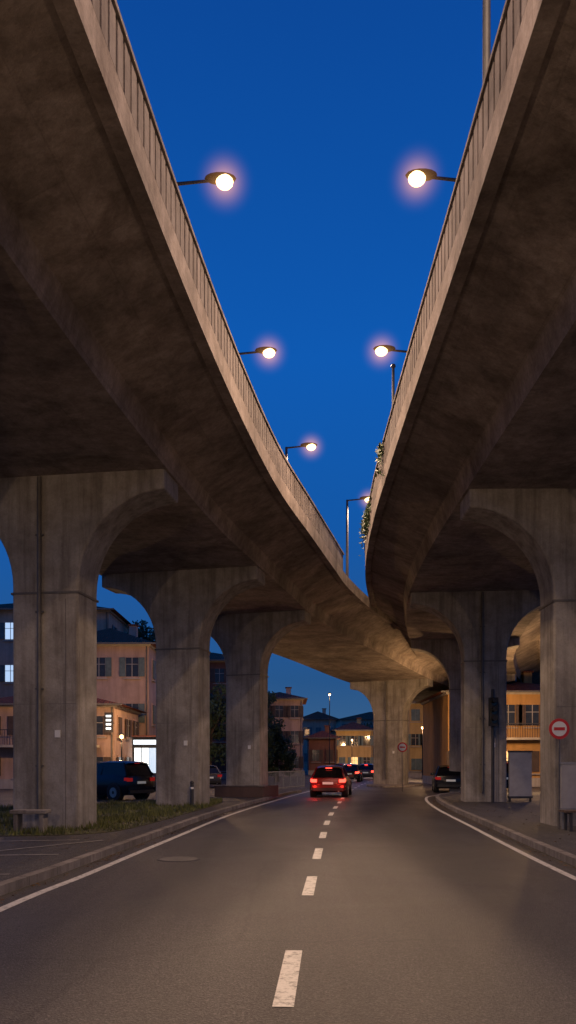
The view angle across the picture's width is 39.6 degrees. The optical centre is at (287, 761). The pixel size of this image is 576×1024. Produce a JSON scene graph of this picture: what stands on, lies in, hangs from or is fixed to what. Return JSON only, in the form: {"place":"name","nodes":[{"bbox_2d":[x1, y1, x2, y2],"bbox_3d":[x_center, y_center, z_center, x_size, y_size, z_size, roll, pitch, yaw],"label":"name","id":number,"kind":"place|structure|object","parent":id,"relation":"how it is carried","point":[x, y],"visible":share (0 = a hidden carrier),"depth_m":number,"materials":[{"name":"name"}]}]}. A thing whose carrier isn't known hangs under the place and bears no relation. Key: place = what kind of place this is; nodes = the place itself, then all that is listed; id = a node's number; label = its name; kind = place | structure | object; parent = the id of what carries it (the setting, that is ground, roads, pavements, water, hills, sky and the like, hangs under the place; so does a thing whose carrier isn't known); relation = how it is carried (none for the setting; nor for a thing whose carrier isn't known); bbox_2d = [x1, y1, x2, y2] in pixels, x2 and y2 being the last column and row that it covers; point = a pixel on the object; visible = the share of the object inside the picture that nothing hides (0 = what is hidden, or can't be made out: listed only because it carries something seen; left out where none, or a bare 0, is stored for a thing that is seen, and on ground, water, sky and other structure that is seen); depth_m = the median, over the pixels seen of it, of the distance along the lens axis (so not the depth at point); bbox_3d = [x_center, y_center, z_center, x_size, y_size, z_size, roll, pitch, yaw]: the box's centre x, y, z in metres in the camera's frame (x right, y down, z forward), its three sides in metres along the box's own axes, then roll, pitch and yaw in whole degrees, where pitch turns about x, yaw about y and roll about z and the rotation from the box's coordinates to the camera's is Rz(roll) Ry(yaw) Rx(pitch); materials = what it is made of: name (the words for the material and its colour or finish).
{"place":"outdoors","nodes":[
{"label":"outdoors","id":0,"kind":"place"},
{"bbox_2d":[0,790,295,881],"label":"pavement","id":1,"kind":"structure","parent":0,"point":[12,865],"depth_m":15.25,"materials":[{"name":"concrete"}]},
{"bbox_2d":[0,840,101,854],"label":"pavement marking","id":2,"kind":"object","parent":1,"relation":"on","point":[42,846],"visible":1,"depth_m":14.79,"materials":[{"name":"paint"}]},
{"bbox_2d":[0,797,222,835],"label":"grass verge","id":3,"kind":"object","parent":1,"relation":"on","point":[95,831],"depth_m":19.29,"materials":[{"name":"plant"}]},
{"bbox_2d":[9,809,51,832],"bbox_3d":[-5.660,1.320,17.600,0.800,0.520,0.420,0,0,0],"label":"stone bench","id":4,"kind":"object","parent":3,"relation":"on","point":[18,818],"visible":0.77,"depth_m":17.43,"materials":[{"name":"stone"}]},
{"bbox_2d":[0,469,177,828],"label":"viaduct pier","id":5,"kind":"structure","parent":3,"relation":"on","point":[59,534],"depth_m":18.73,"materials":[{"name":"concrete"}]},
{"bbox_2d":[0,0,448,701],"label":"concrete viaduct","id":6,"kind":"object","parent":5,"relation":"on","point":[118,350],"visible":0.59,"depth_m":14.29,"materials":[{"name":"concrete"}]},
{"bbox_2d":[177,172,235,190],"bbox_3d":[-1.400,-10.610,16.999,1.555,4.920,1.558,0,0,45],"label":"street lamp","id":7,"kind":"object","parent":6,"relation":"on","point":[223,181],"visible":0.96,"depth_m":16.94,"materials":[{"name":"metal"}]},
{"bbox_2d":[239,347,276,357],"bbox_3d":[-0.610,-10.610,24.099,1.536,4.920,1.532,0,0,-45],"label":"street lamp","id":8,"kind":"object","parent":6,"relation":"on","point":[267,352],"visible":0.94,"depth_m":24.02,"materials":[{"name":"metal"}]},
{"bbox_2d":[285,442,316,459],"bbox_3d":[0.894,-10.610,31.299,1.497,4.920,1.501,0,0,45],"label":"street lamp","id":9,"kind":"object","parent":6,"relation":"on","point":[310,446],"visible":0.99,"depth_m":31.25,"materials":[{"name":"metal"}]},
{"bbox_2d":[346,496,368,576],"bbox_3d":[3.758,-10.610,37.599,1.525,4.920,1.528,0,0,45],"label":"street lamp","id":10,"kind":"object","parent":6,"relation":"on","point":[366,498],"visible":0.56,"depth_m":37.55,"materials":[{"name":"metal"}]},
{"bbox_2d":[102,566,264,805],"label":"viaduct pier","id":11,"kind":"structure","parent":1,"relation":"on","point":[183,608],"depth_m":28.06,"materials":[{"name":"concrete"}]},
{"bbox_2d":[215,785,277,796],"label":"brick wall","id":12,"kind":"structure","parent":1,"relation":"on","point":[247,791],"depth_m":35.61,"materials":[{"name":"brick"}]},
{"bbox_2d":[211,610,310,785],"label":"viaduct pier","id":13,"kind":"structure","parent":1,"relation":"on","point":[247,643],"depth_m":36.04,"materials":[{"name":"concrete"}]},
{"bbox_2d":[0,0,505,718],"label":"sky","id":14,"kind":"structure","parent":0,"point":[320,250],"materials":[{"name":"blue"}]},
{"bbox_2d":[0,777,575,1023],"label":"road","id":15,"kind":"structure","parent":0,"point":[416,908],"depth_m":8.23,"materials":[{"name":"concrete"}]},
{"bbox_2d":[157,856,199,861],"bbox_3d":[-1.900,1.692,13.900,0.760,0.008,0.760,0,0,0],"label":"manhole cover","id":16,"kind":"object","parent":15,"relation":"on","point":[178,859],"visible":1,"depth_m":13.82,"materials":[{"name":"metal"}]},
{"bbox_2d":[0,777,575,911],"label":"road edge line","id":17,"kind":"object","parent":15,"relation":"on","point":[16,902],"visible":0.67,"depth_m":13.96,"materials":[{"name":"paint"}]},
{"bbox_2d":[0,795,575,899],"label":"fallen leaves","id":18,"kind":"object","parent":15,"relation":"on","point":[234,811],"visible":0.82,"depth_m":17.50,"materials":[{"name":"plant"}]},
{"bbox_2d":[272,784,362,1006],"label":"road centre line","id":19,"kind":"object","parent":15,"relation":"on","point":[285,992],"visible":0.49,"depth_m":6.51,"materials":[{"name":"paint"}]},
{"bbox_2d":[310,765,352,796],"bbox_3d":[2.178,0.963,39.870,2.040,1.555,4.320,0,0,8],"label":"hatchback car","id":20,"kind":"object","parent":15,"relation":"on","point":[330,778],"visible":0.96,"depth_m":38.00,"materials":[{"name":"red paint"}]},
{"bbox_2d":[342,764,362,781],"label":"hatchback car","id":21,"kind":"object","parent":15,"relation":"on","point":[355,770],"visible":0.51,"depth_m":66.30,"materials":[{"name":"black paint"}]},
{"bbox_2d":[359,764,372,776],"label":"hatchback car","id":22,"kind":"object","parent":15,"relation":"on","point":[367,771],"visible":0.18,"depth_m":74.09,"materials":[{"name":"grey paint"}]},
{"bbox_2d":[350,678,432,783],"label":"viaduct pier","id":23,"kind":"structure","parent":15,"relation":"on","point":[390,701],"depth_m":55.46,"materials":[{"name":"concrete"}]},
{"bbox_2d":[367,782,422,787],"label":"traffic island","id":24,"kind":"structure","parent":15,"relation":"on","point":[411,784],"depth_m":53.60,"materials":[{"name":"concrete"}]},
{"bbox_2d":[397,742,406,791],"bbox_3d":[6.435,0.306,45.023,0.558,2.789,0.089,0,0,0],"label":"traffic sign","id":25,"kind":"object","parent":15,"relation":"on","point":[402,747],"visible":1,"depth_m":44.99,"materials":[{"name":"metal"}]},
{"bbox_2d":[408,704,422,771],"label":"walls","id":26,"kind":"structure","parent":15,"relation":"on","point":[414,751],"depth_m":84.00,"materials":[{"name":"orange paint"}]},
{"bbox_2d":[410,708,422,770],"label":"window surround","id":27,"kind":"object","parent":26,"relation":"attached to","point":[415,733],"visible":0.2,"depth_m":83.94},
{"bbox_2d":[408,709,421,769],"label":"shutters","id":28,"kind":"object","parent":27,"relation":"attached to","point":[416,764],"visible":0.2,"depth_m":83.86,"materials":[{"name":"paint"}]},
{"bbox_2d":[430,765,460,792],"bbox_3d":[9.112,0.963,45.267,2.040,1.555,4.320,0,0,9],"label":"parked car","id":29,"kind":"object","parent":15,"relation":"on","point":[444,777],"visible":0.63,"depth_m":43.34,"materials":[{"name":"black paint"}]},
{"bbox_2d":[411,637,519,792],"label":"viaduct pier","id":30,"kind":"structure","parent":15,"relation":"on","point":[445,654],"depth_m":43.57,"materials":[{"name":"concrete"}]},
{"bbox_2d":[422,775,539,786],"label":"plinth","id":31,"kind":"structure","parent":15,"relation":"on","point":[428,780],"depth_m":59.99,"materials":[{"name":"stone"}]},
{"bbox_2d":[423,694,539,777],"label":"walls","id":32,"kind":"structure","parent":15,"relation":"on","point":[435,730],"depth_m":55.92,"materials":[{"name":"paint"}]},
{"bbox_2d":[421,692,539,704],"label":"cornice","id":33,"kind":"structure","parent":32,"relation":"on","point":[435,698],"depth_m":54.08,"materials":[{"name":"stone"}]},
{"bbox_2d":[416,682,539,702],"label":"roof","id":34,"kind":"structure","parent":33,"relation":"on","point":[519,686],"depth_m":55.99,"materials":[{"name":"tile"}]},
{"bbox_2d":[506,703,539,773],"bbox_3d":[17.961,-1.574,56.131,13.090,4.758,6.369,0,0,-43],"label":"window surround","id":35,"kind":"object","parent":32,"relation":"attached to","point":[525,704],"visible":0.12,"depth_m":53.94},
{"bbox_2d":[446,705,539,771],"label":"shutters","id":36,"kind":"object","parent":35,"relation":"in","point":[519,713],"visible":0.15,"depth_m":53.88,"materials":[{"name":"wood"}]},
{"bbox_2d":[506,705,538,725],"bbox_3d":[17.968,-1.574,56.126,12.935,4.518,6.203,0,0,-43],"label":"dark glass","id":37,"kind":"object","parent":35,"relation":"attached to","point":[528,713],"visible":0.16,"depth_m":53.93,"materials":[{"name":"glass"}]},
{"bbox_2d":[0,772,575,896],"bbox_3d":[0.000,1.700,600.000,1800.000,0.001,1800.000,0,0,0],"label":"ground","id":38,"kind":"structure","parent":0,"point":[6,796],"depth_m":40.12,"materials":[{"name":"concrete"}]},
{"bbox_2d":[0,779,12,788],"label":"plinth","id":39,"kind":"structure","parent":38,"relation":"on","point":[6,783],"depth_m":49.96,"materials":[{"name":"stone"}]},
{"bbox_2d":[0,612,128,697],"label":"walls","id":40,"kind":"structure","parent":38,"relation":"on","point":[6,656],"depth_m":68.00,"materials":[{"name":"beige paint"}]},
{"bbox_2d":[4,621,115,682],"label":"window surround","id":41,"kind":"object","parent":40,"relation":"attached to","point":[12,640],"visible":0.07,"depth_m":67.94,"materials":[{"name":"beige paint"}]},
{"bbox_2d":[5,623,12,681],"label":"window bar","id":42,"kind":"object","parent":41,"relation":"attached to","point":[10,628],"depth_m":67.91,"materials":[{"name":"wood"}]},
{"bbox_2d":[5,623,12,681],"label":"windows","id":43,"kind":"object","parent":42,"relation":"attached to","point":[7,667],"visible":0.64,"depth_m":67.93,"materials":[{"name":"glass"}]},
{"bbox_2d":[0,623,117,681],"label":"shutters","id":44,"kind":"object","parent":41,"relation":"on","point":[2,667],"visible":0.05,"depth_m":67.88,"materials":[{"name":"paint"}]},
{"bbox_2d":[0,603,130,623],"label":"roof","id":45,"kind":"structure","parent":40,"relation":"on","point":[118,614],"depth_m":69.95,"materials":[{"name":"tile"}]},
{"bbox_2d":[0,707,137,778],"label":"walls","id":46,"kind":"structure","parent":38,"relation":"on","point":[6,755],"depth_m":50.00,"materials":[{"name":"orange paint"}]},
{"bbox_2d":[0,705,140,714],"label":"cornice","id":47,"kind":"structure","parent":46,"relation":"on","point":[126,709],"depth_m":50.28,"materials":[{"name":"stone"}]},
{"bbox_2d":[0,696,146,712],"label":"roof","id":48,"kind":"structure","parent":47,"relation":"on","point":[6,699],"depth_m":50.90,"materials":[{"name":"tile"}]},
{"bbox_2d":[104,712,113,731],"bbox_3d":[-10.864,-2.377,49.145,0.500,1.200,1.510,0,0,0],"label":"shop sign","id":49,"kind":"object","parent":46,"relation":"attached to","point":[108,722],"visible":1,"depth_m":48.43,"materials":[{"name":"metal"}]},
{"bbox_2d":[97,714,136,756],"bbox_3d":[-13.457,-0.978,51.631,11.306,3.963,5.207,0,0,-40],"label":"window surround","id":50,"kind":"object","parent":46,"relation":"attached to","point":[117,733],"visible":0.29,"depth_m":50.76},
{"bbox_2d":[0,716,138,775],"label":"shutters","id":51,"kind":"object","parent":50,"relation":"attached to","point":[9,722],"visible":0.34,"depth_m":50.88,"materials":[{"name":"wood"}]},
{"bbox_2d":[97,716,136,761],"bbox_3d":[-13.446,-0.978,51.626,11.151,3.723,5.045,0,0,-40],"label":"dark glass","id":52,"kind":"object","parent":50,"relation":"attached to","point":[99,728],"visible":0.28,"depth_m":49.93,"materials":[{"name":"glass"}]},
{"bbox_2d":[97,761,154,800],"bbox_3d":[-8.124,0.846,36.216,4.320,1.789,2.040,0,0,36],"label":"parked suv","id":53,"kind":"object","parent":38,"relation":"on","point":[117,780],"visible":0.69,"depth_m":34.98,"materials":[{"name":"blue paint"}]},
{"bbox_2d":[97,646,155,734],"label":"walls","id":54,"kind":"structure","parent":38,"relation":"on","point":[115,687],"depth_m":59.00,"materials":[{"name":"pink paint"}]},
{"bbox_2d":[97,656,154,724],"bbox_3d":[-11.541,-3.568,62.450,4.999,8.437,11.884,0,0,34],"label":"window surround","id":55,"kind":"object","parent":54,"relation":"attached to","point":[133,677],"visible":0.19,"depth_m":58.94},
{"bbox_2d":[97,658,154,708],"bbox_3d":[-11.552,-3.568,62.443,4.809,8.197,11.731,0,0,34],"label":"dark glass","id":56,"kind":"object","parent":55,"relation":"in","point":[131,667],"visible":0.29,"depth_m":58.93,"materials":[{"name":"glass"}]},
{"bbox_2d":[105,657,155,723],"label":"shutters","id":57,"kind":"object","parent":55,"relation":"attached to","point":[122,671],"visible":0.33,"depth_m":58.88,"materials":[{"name":"paint"}]},
{"bbox_2d":[97,644,155,651],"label":"cornice","id":58,"kind":"structure","parent":54,"relation":"on","point":[151,646],"depth_m":58.85,"materials":[{"name":"stone"}]},
{"bbox_2d":[97,628,155,647],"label":"roof","id":59,"kind":"structure","parent":58,"relation":"on","point":[109,635],"depth_m":59.91,"materials":[{"name":"tile"}]},
{"bbox_2d":[97,642,155,643],"bbox_3d":[-13.924,-8.636,58.340,8.516,0.120,0.120,0,0,0],"label":"gutter","id":60,"kind":"object","parent":59,"relation":"attached to","point":[126,642],"visible":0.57,"depth_m":58.28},
{"bbox_2d":[127,619,155,641],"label":"broadleaf tree","id":61,"kind":"object","parent":38,"relation":"on","point":[142,633],"visible":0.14,"depth_m":73.71,"materials":[{"name":"green plant"}]},
{"bbox_2d":[131,735,155,772],"bbox_3d":[-9.912,-0.095,55.550,2.100,3.390,1.400,0,0,0],"label":"shop kiosk","id":62,"kind":"object","parent":38,"relation":"on","point":[144,748],"visible":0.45,"depth_m":55.70,"materials":[{"name":"metal"}]},
{"bbox_2d":[134,748,148,765],"bbox_3d":[-10.192,-0.200,55.730,1.000,1.500,0.060,0,0,0],"label":"window","id":63,"kind":"structure","parent":62,"relation":"in","point":[137,751],"depth_m":55.70,"materials":[{"name":"glass"}]},
{"bbox_2d":[149,748,155,772],"bbox_3d":[-9.408,0.200,55.730,0.500,2.300,0.060,0,0,0],"label":"door","id":64,"kind":"structure","parent":62,"relation":"in","point":[152,751],"depth_m":55.70,"materials":[{"name":"glass"}]},
{"bbox_2d":[0,790,301,895],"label":"kerb","id":65,"kind":"structure","parent":38,"relation":"on","point":[23,880],"depth_m":14.16,"materials":[{"name":"concrete"}]},
{"bbox_2d":[268,771,304,789],"bbox_3d":[-0.475,1.065,45.400,0.064,1.030,8.778,0,0,20],"label":"metal railing","id":66,"kind":"object","parent":65,"relation":"on","point":[281,779],"visible":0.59,"depth_m":46.40,"materials":[{"name":"metal"}]},
{"bbox_2d":[210,765,221,787],"bbox_3d":[-5.806,0.963,52.925,2.040,1.555,4.320,0,0,-23],"label":"parked car","id":67,"kind":"object","parent":38,"relation":"on","point":[215,775],"visible":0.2,"depth_m":51.23,"materials":[{"name":"grey paint"}]},
{"bbox_2d":[210,681,225,765],"bbox_3d":[-6.119,-2.243,62.124,3.839,7.886,4.435,0,0,0],"label":"broadleaf tree","id":68,"kind":"object","parent":38,"relation":"on","point":[217,731],"visible":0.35,"depth_m":61.73,"materials":[{"name":"green plant"}]},
{"bbox_2d":[210,662,225,772],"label":"walls","id":69,"kind":"structure","parent":38,"relation":"on","point":[213,665],"depth_m":78.00,"materials":[{"name":"red brick"}]},
{"bbox_2d":[214,668,224,770],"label":"window surround","id":70,"kind":"object","parent":69,"relation":"attached to","point":[224,726],"visible":0.08,"depth_m":77.94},
{"bbox_2d":[210,669,225,769],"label":"shutters","id":71,"kind":"object","parent":70,"relation":"attached to","point":[212,675],"visible":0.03,"depth_m":77.88,"materials":[{"name":"wood"}]},
{"bbox_2d":[215,669,223,740],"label":"dark glass","id":72,"kind":"object","parent":70,"relation":"attached to","point":[221,679],"visible":0.04,"depth_m":77.93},
{"bbox_2d":[268,691,285,763],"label":"broadleaf tree","id":73,"kind":"object","parent":38,"relation":"on","point":[272,745],"visible":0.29,"depth_m":65.60,"materials":[{"name":"green plant"}]},
{"bbox_2d":[268,729,296,781],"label":"broadleaf tree","id":74,"kind":"object","parent":38,"relation":"on","point":[285,755],"visible":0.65,"depth_m":67.44,"materials":[{"name":"green plant"}]},
{"bbox_2d":[268,700,300,770],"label":"walls","id":75,"kind":"structure","parent":38,"relation":"on","point":[292,724],"depth_m":92.00,"materials":[{"name":"pink paint"}]},
{"bbox_2d":[274,705,302,768],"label":"window surround","id":76,"kind":"object","parent":75,"relation":"attached to","point":[291,730],"visible":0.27,"depth_m":91.94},
{"bbox_2d":[268,706,302,767],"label":"shutters","id":77,"kind":"object","parent":76,"relation":"attached to","point":[286,711],"visible":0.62,"depth_m":91.88,"materials":[{"name":"wood"}]},
{"bbox_2d":[275,706,298,767],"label":"dark glass","id":78,"kind":"object","parent":76,"relation":"attached to","point":[278,713],"visible":0.22,"depth_m":91.93,"materials":[{"name":"glass"}]},
{"bbox_2d":[276,699,303,704],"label":"cornice","id":79,"kind":"structure","parent":75,"relation":"on","point":[292,699],"depth_m":91.85,"materials":[{"name":"stone"}]},
{"bbox_2d":[273,692,306,704],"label":"roof","id":80,"kind":"structure","parent":79,"relation":"on","point":[281,695],"depth_m":92.78,"materials":[{"name":"tile"}]},
{"bbox_2d":[302,720,335,767],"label":"walls","id":81,"kind":"structure","parent":38,"relation":"on","point":[313,724],"depth_m":135.00,"materials":[{"name":"paint"}]},
{"bbox_2d":[303,711,338,721],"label":"roof","id":82,"kind":"structure","parent":81,"relation":"on","point":[317,715],"depth_m":135.49,"materials":[{"name":"tile"}]},
{"bbox_2d":[307,739,336,769],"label":"walls","id":83,"kind":"structure","parent":38,"relation":"on","point":[322,744],"depth_m":100.00,"materials":[{"name":"red brick"}]},
{"bbox_2d":[311,749,333,761],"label":"window surround","id":84,"kind":"object","parent":83,"relation":"attached to","point":[325,755],"visible":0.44,"depth_m":99.94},
{"bbox_2d":[308,750,337,760],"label":"shutters","id":85,"kind":"object","parent":84,"relation":"in","point":[321,755],"visible":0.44,"depth_m":99.88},
{"bbox_2d":[332,731,372,763],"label":"walls","id":86,"kind":"structure","parent":38,"relation":"on","point":[349,751],"depth_m":112.00,"materials":[{"name":"yellow paint"}]},
{"bbox_2d":[330,722,372,732],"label":"roof","id":87,"kind":"structure","parent":86,"relation":"on","point":[352,726],"depth_m":112.31,"materials":[{"name":"tile"}]},
{"bbox_2d":[338,735,370,762],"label":"window surround","id":88,"kind":"object","parent":86,"relation":"attached to","point":[352,746],"visible":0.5,"depth_m":111.94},
{"bbox_2d":[339,736,369,763],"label":"dark glass","id":89,"kind":"object","parent":88,"relation":"attached to","point":[366,740],"visible":0.66,"depth_m":111.93,"materials":[{"name":"glass"}]},
{"bbox_2d":[337,736,372,764],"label":"shutters","id":90,"kind":"object","parent":88,"relation":"attached to","point":[348,743],"visible":0.58,"depth_m":111.88,"materials":[{"name":"paint"}]},
{"bbox_2d":[336,720,372,727],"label":"walls","id":91,"kind":"structure","parent":38,"relation":"on","point":[339,723],"depth_m":170.00,"materials":[{"name":"beige paint"}]},
{"bbox_2d":[340,712,372,718],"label":"roof","id":92,"kind":"structure","parent":91,"relation":"on","point":[368,715],"depth_m":172.06,"materials":[{"name":"tile"}]},
{"bbox_2d":[435,791,575,866],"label":"kerb","id":93,"kind":"structure","parent":38,"relation":"on","point":[562,855],"depth_m":17.26,"materials":[{"name":"concrete"}]},
{"bbox_2d":[439,792,575,854],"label":"pavement","id":94,"kind":"structure","parent":0,"point":[515,815],"depth_m":23.02,"materials":[{"name":"concrete"}]},
{"bbox_2d":[410,590,539,801],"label":"viaduct pier","id":95,"kind":"structure","parent":94,"relation":"on","point":[481,625],"depth_m":31.43,"materials":[{"name":"concrete"}]},
{"bbox_2d":[488,689,497,802],"bbox_3d":[7.910,-0.610,30.724,0.320,4.380,0.468,0,0,0],"label":"traffic light","id":96,"kind":"object","parent":94,"relation":"on","point":[492,711],"visible":1,"depth_m":30.84,"materials":[{"name":"metal"}]},
{"bbox_2d":[460,489,575,825],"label":"viaduct pier","id":97,"kind":"structure","parent":94,"relation":"on","point":[537,527],"depth_m":19.64,"materials":[{"name":"concrete"}]},
{"bbox_2d":[364,0,575,683],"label":"concrete viaduct","id":98,"kind":"object","parent":97,"relation":"on","point":[485,396],"visible":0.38,"depth_m":14.59,"materials":[{"name":"concrete"}]},
{"bbox_2d":[359,489,371,555],"bbox_3d":[2.780,-8.286,28.392,0.350,1.341,5.237,0,0,0],"label":"ivy plant","id":99,"kind":"object","parent":98,"relation":"attached to","point":[365,523],"visible":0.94,"depth_m":28.24,"materials":[{"name":"green plant"}]},
{"bbox_2d":[374,440,384,476],"bbox_3d":[2.603,-8.426,22.480,0.284,1.064,1.064,0,0,0],"label":"ivy plant","id":100,"kind":"object","parent":98,"relation":"on","point":[379,452],"visible":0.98,"depth_m":22.44,"materials":[{"name":"green plant"}]},
{"bbox_2d":[373,345,406,355],"bbox_3d":[2.837,-10.610,24.001,1.529,4.920,1.533,0,0,45],"label":"street lamp","id":101,"kind":"object","parent":98,"relation":"on","point":[381,350],"visible":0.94,"depth_m":23.91,"materials":[{"name":"metal"}]},
{"bbox_2d":[391,363,395,403],"bbox_3d":[3.000,-9.770,22.800,0.140,3.140,0.136,0,0,0],"label":"street lamp","id":102,"kind":"object","parent":98,"relation":"on","point":[393,365],"visible":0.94,"depth_m":22.77,"materials":[{"name":"metal"}]},
{"bbox_2d":[405,168,455,186],"bbox_3d":[2.732,-10.610,16.901,1.494,4.920,1.491,0,0,-45],"label":"street lamp","id":103,"kind":"object","parent":98,"relation":"on","point":[418,177],"visible":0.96,"depth_m":16.83,"materials":[{"name":"metal"}]},
{"bbox_2d":[482,0,490,83],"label":"lamp post","id":104,"kind":"object","parent":98,"relation":"on","point":[486,37],"depth_m":11.15,"materials":[{"name":"metal"}]},
{"bbox_2d":[507,751,532,801],"bbox_3d":[9.135,0.585,31.500,0.940,2.030,0.200,0,0,0],"label":"notice board","id":105,"kind":"object","parent":94,"relation":"on","point":[519,774],"visible":0.86,"depth_m":31.42,"materials":[{"name":"metal"}]},
{"bbox_2d":[549,718,569,829],"bbox_3d":[6.305,0.289,18.623,0.478,2.582,0.089,0,0,0],"label":"traffic sign","id":106,"kind":"object","parent":94,"relation":"on","point":[559,728],"visible":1,"depth_m":18.59,"materials":[{"name":"metal"}]},
{"bbox_2d":[559,810,575,831],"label":"park bench","id":107,"kind":"object","parent":94,"relation":"on","point":[569,812],"visible":1,"depth_m":18.08,"materials":[{"name":"brown wood"}]},
{"bbox_2d":[560,762,575,828],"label":"notice board","id":108,"kind":"object","parent":94,"relation":"on","point":[567,785],"visible":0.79,"depth_m":18.72,"materials":[{"name":"metal"}]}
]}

